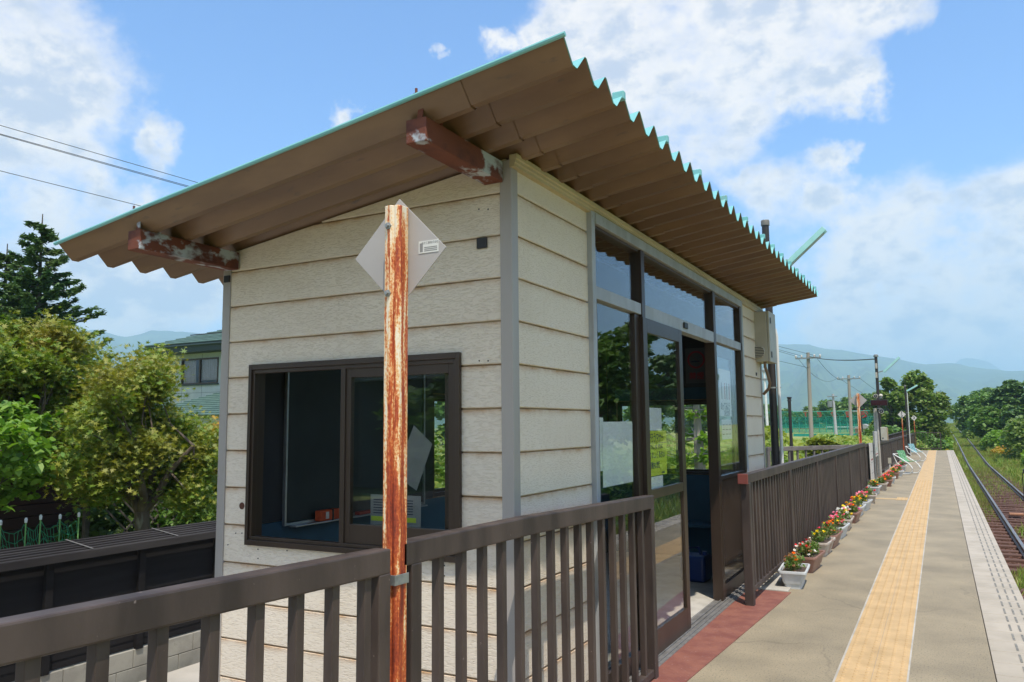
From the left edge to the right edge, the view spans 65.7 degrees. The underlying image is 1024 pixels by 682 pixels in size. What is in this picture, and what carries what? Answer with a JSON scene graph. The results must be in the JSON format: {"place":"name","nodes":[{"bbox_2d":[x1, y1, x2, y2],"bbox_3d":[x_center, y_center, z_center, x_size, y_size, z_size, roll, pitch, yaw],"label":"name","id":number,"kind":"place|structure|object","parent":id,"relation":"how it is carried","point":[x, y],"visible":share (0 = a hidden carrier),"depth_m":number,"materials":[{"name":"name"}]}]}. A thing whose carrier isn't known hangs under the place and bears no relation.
{"place":"outdoors","nodes":[
{"label":"outdoors","id":0,"kind":"place"},
{"bbox_2d":[140,662,199,681],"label":"forecourt","id":1,"kind":"structure","parent":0,"point":[190,673],"depth_m":8.87,"materials":[{"name":"grey concrete"}]},
{"bbox_2d":[761,219,826,465],"bbox_3d":[3.603,1.095,9.800,0.786,5.370,0.149,-3,-7,25],"label":"lamp post","id":2,"kind":"object","parent":1,"relation":"on","point":[773,371],"visible":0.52,"depth_m":9.92,"materials":[{"name":"grey metal"}]},
{"bbox_2d":[0,0,1023,370],"label":"sky","id":3,"kind":"structure","parent":0,"point":[893,128],"materials":[{"name":"blue"}]},
{"bbox_2d":[72,330,1023,427],"bbox_3d":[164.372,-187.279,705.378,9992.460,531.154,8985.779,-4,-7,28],"label":"mountains","id":4,"kind":"structure","parent":0,"point":[953,381],"depth_m":2973.82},
{"bbox_2d":[99,426,1023,595],"bbox_3d":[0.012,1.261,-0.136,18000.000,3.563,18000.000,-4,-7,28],"label":"ground","id":5,"kind":"structure","parent":0,"point":[804,430],"depth_m":114.35,"materials":[{"name":"green plant"}]},
{"bbox_2d":[0,395,66,513],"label":"broadleaf shrub","id":6,"kind":"object","parent":5,"relation":"on","point":[16,468],"visible":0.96,"depth_m":9.43,"materials":[{"name":"green plant"}]},
{"bbox_2d":[0,244,67,368],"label":"conifer tree","id":7,"kind":"object","parent":5,"relation":"on","point":[6,258],"visible":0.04,"depth_m":20.81,"materials":[{"name":"green plant"}]},
{"bbox_2d":[0,512,80,548],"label":"fence","id":8,"kind":"object","parent":5,"relation":"on","point":[40,523],"visible":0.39,"depth_m":9.51,"materials":[{"name":"green"}]},
{"bbox_2d":[0,465,82,548],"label":"thicket","id":9,"kind":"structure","parent":5,"relation":"on","point":[33,511],"depth_m":13.74,"materials":[{"name":"green plant"}]},
{"bbox_2d":[0,214,115,400],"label":"conifer tree","id":10,"kind":"object","parent":5,"relation":"on","point":[29,282],"visible":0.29,"depth_m":19.90,"materials":[{"name":"green plant"}]},
{"bbox_2d":[0,305,121,476],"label":"maple tree","id":11,"kind":"object","parent":5,"relation":"on","point":[42,372],"visible":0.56,"depth_m":11.71,"materials":[{"name":"green plant"}]},
{"bbox_2d":[12,629,200,681],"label":"block wall","id":12,"kind":"structure","parent":5,"relation":"on","point":[129,665],"depth_m":8.77,"materials":[{"name":"concrete"}]},
{"bbox_2d":[0,520,215,681],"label":"slat fence","id":13,"kind":"object","parent":12,"relation":"on","point":[37,577],"visible":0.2,"depth_m":8.53,"materials":[{"name":"grey"}]},
{"bbox_2d":[36,340,218,530],"bbox_3d":[-5.558,2.096,12.006,2.918,4.338,5.147,2,-7,-20],"label":"maple tree","id":14,"kind":"object","parent":5,"relation":"on","point":[149,448],"visible":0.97,"depth_m":11.02,"materials":[{"name":"green plant"}]},
{"bbox_2d":[47,477,217,542],"bbox_3d":[-6.345,3.492,14.910,2.069,2.333,4.758,-4,-7,28],"label":"garden thicket","id":15,"kind":"object","parent":5,"relation":"on","point":[101,526],"visible":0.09,"depth_m":13.87,"materials":[{"name":"green plant"}]},
{"bbox_2d":[81,495,215,538],"bbox_3d":[-6.330,3.485,14.084,0.080,1.920,2.750,-4,-7,28],"label":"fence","id":16,"kind":"object","parent":5,"relation":"on","point":[85,527],"visible":0.18,"depth_m":13.48,"materials":[{"name":"brown"}]},
{"bbox_2d":[143,330,221,427],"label":"house","id":17,"kind":"structure","parent":5,"relation":"on","point":[203,355],"depth_m":34.38,"materials":[{"name":"teal"}]},
{"bbox_2d":[181,357,218,384],"bbox_3d":[-13.633,1.323,34.665,2.317,1.128,0.130,-4,-7,28],"label":"window","id":18,"kind":"structure","parent":17,"relation":"in","point":[209,366],"depth_m":34.62,"materials":[{"name":"grey glass"}]},
{"bbox_2d":[434,431,444,488],"bbox_3d":[-1.261,3.392,17.192,3.566,2.938,5.066,-4,-7,28],"label":"garden thicket","id":19,"kind":"object","parent":5,"relation":"on","point":[439,465],"visible":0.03,"depth_m":16.12,"materials":[{"name":"green plant"}]},
{"bbox_2d":[434,401,444,444],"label":"leafy tree","id":20,"kind":"object","parent":5,"relation":"on","point":[439,410],"visible":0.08,"depth_m":103.21,"materials":[{"name":"green plant"}]},
{"bbox_2d":[622,405,674,443],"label":"leafy tree","id":21,"kind":"object","parent":5,"relation":"on","point":[666,412],"visible":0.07,"depth_m":73.91,"materials":[{"name":"green plant"}]},
{"bbox_2d":[669,404,726,433],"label":"leafy tree","id":22,"kind":"object","parent":5,"relation":"on","point":[688,423],"visible":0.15,"depth_m":108.63,"materials":[{"name":"green plant"}]},
{"bbox_2d":[666,425,847,469],"bbox_3d":[5.070,4.041,23.897,10.207,2.979,9.198,-4,-7,28],"label":"vine thicket","id":23,"kind":"object","parent":5,"relation":"on","point":[814,441],"visible":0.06,"depth_m":20.77,"materials":[{"name":"green plant"}]},
{"bbox_2d":[762,368,768,425],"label":"floodlight pole","id":24,"kind":"object","parent":5,"relation":"on","point":[764,378],"visible":0.4,"depth_m":57.93,"materials":[{"name":"metal"}]},
{"bbox_2d":[787,397,793,460],"bbox_3d":[5.889,2.836,16.614,0.100,3.319,0.100,-4,-7,28],"label":"dark post","id":25,"kind":"object","parent":5,"relation":"on","point":[790,425],"visible":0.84,"depth_m":16.70,"materials":[{"name":"black metal"}]},
{"bbox_2d":[782,412,813,427],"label":"leafy tree","id":26,"kind":"object","parent":5,"relation":"on","point":[800,422],"visible":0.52,"depth_m":136.89,"materials":[{"name":"green plant"}]},
{"bbox_2d":[795,352,820,437],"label":"utility pole","id":27,"kind":"object","parent":5,"relation":"on","point":[810,411],"visible":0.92,"depth_m":48.96,"materials":[{"name":"concrete"}]},
{"bbox_2d":[0,125,793,355],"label":"wire","id":28,"kind":"object","parent":27,"relation":"attached to","point":[132,163],"visible":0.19,"depth_m":26.21,"materials":[{"name":"grey"}]},
{"bbox_2d":[1,134,810,355],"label":"wire","id":29,"kind":"object","parent":27,"relation":"attached to","point":[161,179],"visible":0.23,"depth_m":26.16,"materials":[{"name":"grey"}]},
{"bbox_2d":[766,445,851,466],"bbox_3d":[5.859,3.260,15.411,2.276,2.420,0.062,3,-7,-26],"label":"ramp railing","id":30,"kind":"object","parent":5,"relation":"on","point":[796,449],"visible":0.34,"depth_m":15.37,"materials":[{"name":"brown wood"}]},
{"bbox_2d":[768,410,869,432],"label":"court netting","id":31,"kind":"object","parent":5,"relation":"on","point":[863,412],"visible":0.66,"depth_m":109.57,"materials":[{"name":"teal fabric"}]},
{"bbox_2d":[827,394,837,434],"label":"utility pole","id":32,"kind":"object","parent":5,"relation":"on","point":[831,403],"visible":0.86,"depth_m":90.88,"materials":[{"name":"grey"}]},
{"bbox_2d":[813,399,855,427],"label":"leafy tree","id":33,"kind":"object","parent":5,"relation":"on","point":[840,407],"visible":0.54,"depth_m":133.90,"materials":[{"name":"green plant"}]},
{"bbox_2d":[837,375,859,435],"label":"utility pole","id":34,"kind":"object","parent":5,"relation":"on","point":[850,410],"visible":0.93,"depth_m":73.59,"materials":[{"name":"concrete"}]},
{"bbox_2d":[795,433,906,444],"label":"weed patch","id":35,"kind":"object","parent":5,"relation":"on","point":[848,439],"visible":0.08,"depth_m":41.56,"materials":[{"name":"green plant"}]},
{"bbox_2d":[844,393,872,425],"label":"leafy tree","id":36,"kind":"object","parent":5,"relation":"on","point":[866,403],"visible":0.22,"depth_m":134.78,"materials":[{"name":"green plant"}]},
{"bbox_2d":[873,354,899,440],"bbox_3d":[11.988,2.868,25.054,0.778,4.945,0.173,-4,-7,28],"label":"lamp post","id":37,"kind":"object","parent":5,"relation":"on","point":[875,356],"visible":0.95,"depth_m":25.29,"materials":[{"name":"grey metal"}]},
{"bbox_2d":[868,377,914,432],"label":"leafy tree","id":38,"kind":"object","parent":5,"relation":"on","point":[895,397],"visible":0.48,"depth_m":57.29,"materials":[{"name":"green plant"}]},
{"bbox_2d":[856,424,953,449],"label":"bush","id":39,"kind":"object","parent":5,"relation":"on","point":[926,438],"visible":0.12,"depth_m":50.23,"materials":[{"name":"green plant"}]},
{"bbox_2d":[904,385,917,455],"bbox_3d":[18.674,4.289,36.832,0.585,4.509,0.119,-4,-7,28],"label":"lamp post","id":40,"kind":"object","parent":5,"relation":"on","point":[907,417],"visible":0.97,"depth_m":36.98,"materials":[{"name":"grey metal"}]},
{"bbox_2d":[900,369,953,441],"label":"leafy tree","id":41,"kind":"object","parent":5,"relation":"on","point":[933,414],"visible":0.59,"depth_m":57.08,"materials":[{"name":"green plant"}]},
{"bbox_2d":[946,426,967,470],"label":"grass","id":42,"kind":"structure","parent":5,"relation":"on","point":[963,466],"depth_m":56.88,"materials":[{"name":"plant"}]},
{"bbox_2d":[948,389,990,430],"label":"leafy tree","id":43,"kind":"object","parent":5,"relation":"on","point":[958,407],"visible":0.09,"depth_m":96.75,"materials":[{"name":"green plant"}]},
{"bbox_2d":[946,423,1023,521],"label":"grass","id":44,"kind":"structure","parent":5,"relation":"on","point":[967,448],"depth_m":43.69,"materials":[{"name":"green plant"}]},
{"bbox_2d":[952,434,1023,556],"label":"rail","id":45,"kind":"object","parent":5,"relation":"on","point":[1018,542],"visible":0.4,"depth_m":22.87,"materials":[{"name":"metal"}]},
{"bbox_2d":[953,420,1023,483],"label":"grass","id":46,"kind":"structure","parent":5,"relation":"on","point":[1015,466],"depth_m":48.04,"materials":[{"name":"green plant"}]},
{"bbox_2d":[955,426,1023,499],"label":"rail","id":47,"kind":"object","parent":5,"relation":"on","point":[1016,491],"visible":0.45,"depth_m":38.09,"materials":[{"name":"metal"}]},
{"bbox_2d":[961,394,1021,427],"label":"leafy tree","id":48,"kind":"object","parent":5,"relation":"on","point":[977,401],"visible":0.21,"depth_m":82.48,"materials":[{"name":"green plant"}]},
{"bbox_2d":[966,404,1017,437],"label":"leafy tree","id":49,"kind":"object","parent":5,"relation":"on","point":[982,422],"visible":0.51,"depth_m":67.62,"materials":[{"name":"green plant"}]},
{"bbox_2d":[975,474,1023,595],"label":"ballast","id":50,"kind":"structure","parent":5,"relation":"on","point":[1004,527],"depth_m":20.76,"materials":[{"name":"gravel"}]},
{"bbox_2d":[979,429,1020,449],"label":"bush","id":51,"kind":"object","parent":5,"relation":"on","point":[992,438],"visible":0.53,"depth_m":62.19,"materials":[{"name":"green plant"}]},
{"bbox_2d":[984,379,1023,425],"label":"tree","id":52,"kind":"object","parent":5,"relation":"on","point":[1007,392],"visible":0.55,"depth_m":72.05,"materials":[{"name":"green plant"}]},
{"bbox_2d":[999,415,1023,458],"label":"bush","id":53,"kind":"object","parent":5,"relation":"on","point":[1013,428],"visible":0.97,"depth_m":51.41,"materials":[{"name":"green plant"}]},
{"bbox_2d":[1001,393,1023,422],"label":"tree","id":54,"kind":"object","parent":5,"relation":"on","point":[1014,412],"visible":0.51,"depth_m":65.08,"materials":[{"name":"green plant"}]},
{"bbox_2d":[1010,522,1023,594],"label":"weeds","id":55,"kind":"object","parent":5,"relation":"on","point":[1020,571],"visible":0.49,"depth_m":13.96,"materials":[{"name":"green plant"}]},
{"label":"platform side wall","id":56,"kind":"structure","parent":5,"relation":"on","visible":0},
{"bbox_2d":[687,450,995,681],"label":"platform deck","id":57,"kind":"structure","parent":56,"relation":"on","point":[804,633],"depth_m":6.56,"materials":[{"name":"concrete"}]},
{"bbox_2d":[0,548,390,681],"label":"platform fence","id":58,"kind":"object","parent":57,"relation":"on","point":[29,640],"visible":1,"depth_m":2.01,"materials":[{"name":"brown paint"}]},
{"bbox_2d":[383,205,408,681],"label":"rusty post","id":59,"kind":"object","parent":57,"relation":"on","point":[395,395],"visible":0.89,"depth_m":2.72,"materials":[{"name":"brown metal"}]},
{"bbox_2d":[355,199,445,295],"bbox_3d":[-0.404,-0.314,2.841,0.399,0.399,0.006,-4,-7,28],"label":"diamond sign","id":60,"kind":"object","parent":59,"relation":"attached to","point":[426,246],"visible":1,"depth_m":2.82,"materials":[{"name":"silver metal"}]},
{"bbox_2d":[53,31,817,681],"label":"waiting shelter","id":61,"kind":"object","parent":57,"relation":"on","point":[605,257],"visible":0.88,"depth_m":4.36,"materials":[{"name":"beige wood"}]},
{"bbox_2d":[244,352,462,562],"bbox_3d":[-0.869,0.613,4.279,1.445,1.028,0.113,-4,-7,28],"label":"window","id":62,"kind":"structure","parent":61,"relation":"in","point":[352,537],"depth_m":4.24,"materials":[{"name":"brown metal"}]},
{"bbox_2d":[282,370,427,526],"bbox_3d":[-1.050,0.677,5.689,0.077,1.130,1.545,-4,-7,28],"label":"blackboard","id":63,"kind":"object","parent":61,"relation":"attached to","point":[311,451],"visible":0.59,"depth_m":5.38,"materials":[{"name":"metal"}]},
{"bbox_2d":[315,508,338,520],"bbox_3d":[-1.227,1.155,5.273,0.061,0.072,0.185,-4,-7,28],"label":"board eraser","id":64,"kind":"object","parent":63,"relation":"on","point":[327,514],"visible":0.85,"depth_m":5.23,"materials":[{"name":"fabric"}]},
{"bbox_2d":[370,494,420,527],"bbox_3d":[-0.621,0.957,4.216,0.330,0.270,0.002,-4,-7,28],"label":"timetable card","id":65,"kind":"object","parent":61,"relation":"attached to","point":[413,512],"visible":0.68,"depth_m":4.18,"materials":[{"name":"paper"}]},
{"bbox_2d":[407,426,431,490],"bbox_3d":[-0.532,0.632,4.286,0.240,0.350,0.001,-4,-7,28],"label":"leaflet","id":66,"kind":"object","parent":61,"relation":"hanging from","point":[419,444],"visible":0.71,"depth_m":4.28,"materials":[{"name":"paper"}]},
{"bbox_2d":[433,394,444,496],"bbox_3d":[0.049,1.000,7.906,0.080,0.840,3.120,-4,-7,28],"label":"window","id":67,"kind":"structure","parent":61,"relation":"in","point":[436,397],"depth_m":6.58,"materials":[{"name":"brown metal"}]},
{"bbox_2d":[599,418,602,470],"bbox_3d":[0.521,0.622,4.768,0.001,0.322,0.160,-4,-7,28],"label":"paper sheet","id":68,"kind":"object","parent":61,"relation":"attached to","point":[601,447],"visible":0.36,"depth_m":4.80,"materials":[{"name":"paper"}]},
{"bbox_2d":[602,421,632,487],"bbox_3d":[0.677,0.712,5.042,0.001,0.399,0.545,-4,-7,28],"label":"paper sheet","id":69,"kind":"object","parent":61,"relation":"attached to","point":[617,440],"visible":1,"depth_m":5.03,"materials":[{"name":"white paper"}]},
{"bbox_2d":[649,408,661,430],"bbox_3d":[1.009,0.553,5.610,0.001,0.160,0.326,-4,-7,28],"label":"paper sheet","id":70,"kind":"object","parent":61,"relation":"attached to","point":[655,419],"visible":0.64,"depth_m":5.63,"materials":[{"name":"white paper"}]},
{"bbox_2d":[651,475,662,488],"bbox_3d":[1.011,0.993,5.561,0.001,0.085,0.320,-4,-7,28],"label":"paper sheet","id":71,"kind":"object","parent":61,"relation":"attached to","point":[656,481],"visible":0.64,"depth_m":5.58,"materials":[{"name":"paper"}]},
{"bbox_2d":[650,430,666,476],"bbox_3d":[1.034,0.794,5.624,0.002,0.313,0.422,-4,-7,28],"label":"yellow notice","id":72,"kind":"object","parent":61,"relation":"attached to","point":[658,448],"visible":0.94,"depth_m":5.64,"materials":[{"name":"yellow paper"}]},
{"bbox_2d":[639,317,690,654],"bbox_3d":[1.119,1.009,5.749,0.032,2.278,0.935,-4,-7,28],"label":"door","id":73,"kind":"structure","parent":61,"relation":"in","point":[679,623],"depth_m":5.81,"materials":[{"name":"brown metal"}]},
{"bbox_2d":[618,399,737,474],"bbox_3d":[1.984,1.159,9.583,1.450,0.875,0.080,-4,-7,28],"label":"window","id":74,"kind":"structure","parent":61,"relation":"in","point":[686,402],"depth_m":9.54,"materials":[{"name":"brown metal"}]},
{"bbox_2d":[685,348,705,382],"bbox_3d":[2.203,0.293,9.475,0.260,0.420,0.018,-4,-7,28],"label":"no smoking sign","id":75,"kind":"object","parent":61,"relation":"attached to","point":[695,364],"visible":1,"depth_m":9.48,"materials":[{"name":"red"}]},
{"bbox_2d":[680,546,711,582],"bbox_3d":[1.838,2.214,7.911,0.260,0.332,0.300,-4,-7,28],"label":"water container","id":76,"kind":"object","parent":61,"relation":"on","point":[700,566],"visible":0.73,"depth_m":7.78,"materials":[{"name":"blue plastic"}]},
{"bbox_2d":[718,368,731,415],"bbox_3d":[2.063,0.504,7.664,0.002,0.453,0.475,-4,-7,28],"label":"poster","id":77,"kind":"object","parent":61,"relation":"attached to","point":[725,393],"visible":1,"depth_m":7.65,"materials":[{"name":"white paper"}]},
{"bbox_2d":[721,419,731,440],"bbox_3d":[2.073,0.860,7.639,0.002,0.207,0.405,-4,-7,28],"label":"poster","id":78,"kind":"object","parent":61,"relation":"attached to","point":[726,429],"visible":1,"depth_m":7.64,"materials":[{"name":"white paper"}]},
{"bbox_2d":[717,346,736,473],"bbox_3d":[2.017,1.190,7.519,0.025,2.278,0.900,-4,-7,28],"label":"window","id":79,"kind":"structure","parent":61,"relation":"in","point":[724,353],"depth_m":7.89,"materials":[{"name":"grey glass"}]},
{"bbox_2d":[754,311,776,394],"bbox_3d":[2.897,0.149,9.136,0.234,0.949,0.460,-4,-7,28],"label":"utility cabinet","id":80,"kind":"object","parent":61,"relation":"attached to","point":[765,330],"visible":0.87,"depth_m":8.99,"materials":[{"name":"grey metal"}]},
{"bbox_2d":[405,495,658,681],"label":"platform fence","id":81,"kind":"object","parent":57,"relation":"on","point":[436,548],"visible":0.94,"depth_m":3.70,"materials":[{"name":"brown paint"}]},
{"bbox_2d":[650,589,790,681],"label":"floor plate","id":82,"kind":"object","parent":57,"relation":"on","point":[735,620],"visible":0.85,"depth_m":5.83,"materials":[{"name":"red tile"}]},
{"bbox_2d":[740,573,790,591],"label":"concrete slab","id":83,"kind":"structure","parent":57,"relation":"on","point":[774,582],"depth_m":7.61,"materials":[{"name":"grey concrete"}]},
{"bbox_2d":[778,552,809,588],"bbox_3d":[2.751,2.214,7.719,0.260,0.315,0.518,-3,-7,24],"label":"flower planter","id":84,"kind":"object","parent":57,"relation":"on","point":[793,569],"visible":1,"depth_m":7.54,"materials":[{"name":"white plastic"}]},
{"bbox_2d":[737,443,867,605],"bbox_3d":[4.999,2.284,12.378,0.089,1.128,12.665,-4,-7,28],"label":"platform fence","id":85,"kind":"object","parent":57,"relation":"on","point":[786,507],"visible":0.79,"depth_m":8.71,"materials":[{"name":"brown paint"}]},
{"bbox_2d":[793,537,825,572],"bbox_3d":[3.194,2.301,8.538,0.260,0.310,0.568,-4,-7,31],"label":"flower planter","id":86,"kind":"object","parent":57,"relation":"on","point":[811,553],"visible":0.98,"depth_m":8.41,"materials":[{"name":"brown plastic"}]},
{"bbox_2d":[805,527,835,556],"bbox_3d":[3.712,2.399,9.527,0.260,0.315,0.568,-4,-7,31],"label":"flower planter","id":87,"kind":"object","parent":57,"relation":"on","point":[824,541],"visible":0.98,"depth_m":9.45,"materials":[{"name":"plastic"}]},
{"bbox_2d":[817,520,842,548],"bbox_3d":[4.054,2.446,10.137,0.265,0.345,0.613,-4,-7,30],"label":"flower planter","id":88,"kind":"object","parent":57,"relation":"on","point":[832,525],"visible":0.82,"depth_m":10.07,"materials":[{"name":"brown plastic"}]},
{"bbox_2d":[828,512,849,538],"bbox_3d":[4.482,2.535,10.921,0.262,0.329,0.592,-4,-7,31],"label":"flower planter","id":89,"kind":"object","parent":57,"relation":"on","point":[843,524],"visible":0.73,"depth_m":10.83,"materials":[{"name":"white plastic"}]},
{"bbox_2d":[832,504,853,530],"bbox_3d":[4.907,2.614,11.744,0.275,0.339,0.601,-4,-7,27],"label":"flower planter","id":90,"kind":"object","parent":57,"relation":"on","point":[842,510],"visible":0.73,"depth_m":11.63,"materials":[{"name":"plastic"}]},
{"bbox_2d":[845,499,862,522],"bbox_3d":[5.406,2.705,12.609,0.262,0.333,0.588,-4,-7,31],"label":"flower planter","id":91,"kind":"object","parent":57,"relation":"on","point":[855,512],"visible":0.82,"depth_m":12.50,"materials":[{"name":"ceramic"}]},
{"bbox_2d":[847,495,865,516],"bbox_3d":[5.875,2.795,13.516,0.266,0.340,0.602,-4,-7,29],"label":"flower planter","id":92,"kind":"object","parent":57,"relation":"on","point":[860,505],"visible":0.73,"depth_m":13.43,"materials":[{"name":"white plastic"}]},
{"bbox_2d":[856,393,863,491],"bbox_3d":[7.991,2.471,18.154,0.060,2.535,0.076,-4,-7,28],"label":"rusty post","id":93,"kind":"object","parent":57,"relation":"on","point":[859,418],"visible":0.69,"depth_m":18.21,"materials":[{"name":"metal"}]},
{"bbox_2d":[855,490,872,510],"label":"flower planter","id":94,"kind":"object","parent":57,"relation":"on","point":[864,495],"visible":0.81,"depth_m":14.23,"materials":[{"name":"white plastic"}]},
{"bbox_2d":[869,443,874,479],"bbox_3d":[9.483,3.185,20.884,0.028,1.010,0.950,-4,-7,28],"label":"notice board","id":95,"kind":"object","parent":57,"relation":"on","point":[871,461],"visible":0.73,"depth_m":20.71,"materials":[{"name":"metal"}]},
{"bbox_2d":[867,479,881,493],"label":"flower planter","id":96,"kind":"object","parent":57,"relation":"on","point":[874,484],"visible":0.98,"depth_m":17.40,"materials":[{"name":"ceramic"}]},
{"bbox_2d":[873,431,879,478],"bbox_3d":[10.230,3.194,22.249,0.040,1.330,1.210,-4,-7,28],"label":"map stand","id":97,"kind":"object","parent":57,"relation":"on","point":[875,443],"visible":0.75,"depth_m":22.06,"materials":[{"name":"metal"}]},
{"bbox_2d":[873,408,881,476],"bbox_3d":[10.590,2.941,22.965,0.121,1.980,0.189,2,-7,-23],"label":"equipment post","id":98,"kind":"object","parent":57,"relation":"on","point":[876,422],"visible":0.62,"depth_m":22.92,"materials":[{"name":"metal"}]},
{"bbox_2d":[832,450,936,681],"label":"tactile strip","id":99,"kind":"object","parent":57,"relation":"on","point":[861,657],"visible":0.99,"depth_m":6.70,"materials":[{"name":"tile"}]},
{"bbox_2d":[865,433,914,481],"bbox_3d":[15.321,4.282,31.512,0.088,1.050,30.102,-4,-7,29],"label":"platform fence","id":100,"kind":"object","parent":57,"relation":"on","point":[889,448],"visible":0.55,"depth_m":27.25,"materials":[{"name":"brown paint"}]},
{"bbox_2d":[893,450,920,473],"bbox_3d":[12.075,3.706,24.234,0.653,0.709,0.575,5,-8,-42],"label":"tube chair","id":101,"kind":"object","parent":57,"relation":"on","point":[903,459],"visible":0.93,"depth_m":24.27,"materials":[{"name":"white paint"}]},
{"bbox_2d":[914,432,941,449],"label":"end railing","id":102,"kind":"object","parent":57,"relation":"on","point":[925,443],"visible":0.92,"depth_m":44.47,"materials":[{"name":"brown paint"}]},
{"bbox_2d":[665,405,731,469],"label":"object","id":103,"kind":"object","parent":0,"point":[698,458],"visible":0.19,"depth_m":13.93,"materials":[{"name":"green plant"}]},
{"bbox_2d":[947,455,996,681],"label":"platform edge bed","id":104,"kind":"object","parent":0,"point":[978,597],"visible":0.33,"depth_m":6.84,"materials":[{"name":"concrete"}]},
{"bbox_2d":[946,450,1023,681],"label":"platform edge","id":105,"kind":"object","parent":104,"relation":"on","point":[1008,665],"visible":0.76,"depth_m":7.34,"materials":[{"name":"grey concrete"}]},
{"bbox_2d":[950,451,1023,670],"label":"platform edge stripes","id":106,"kind":"object","parent":105,"relation":"on","point":[1016,646],"visible":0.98,"depth_m":7.89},
{"bbox_2d":[955,358,1000,369],"bbox_3d":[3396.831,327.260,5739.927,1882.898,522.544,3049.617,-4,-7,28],"label":"mountains","id":107,"kind":"structure","parent":0,"point":[973,362],"depth_m":6294.40,"materials":[{"name":"blue"}]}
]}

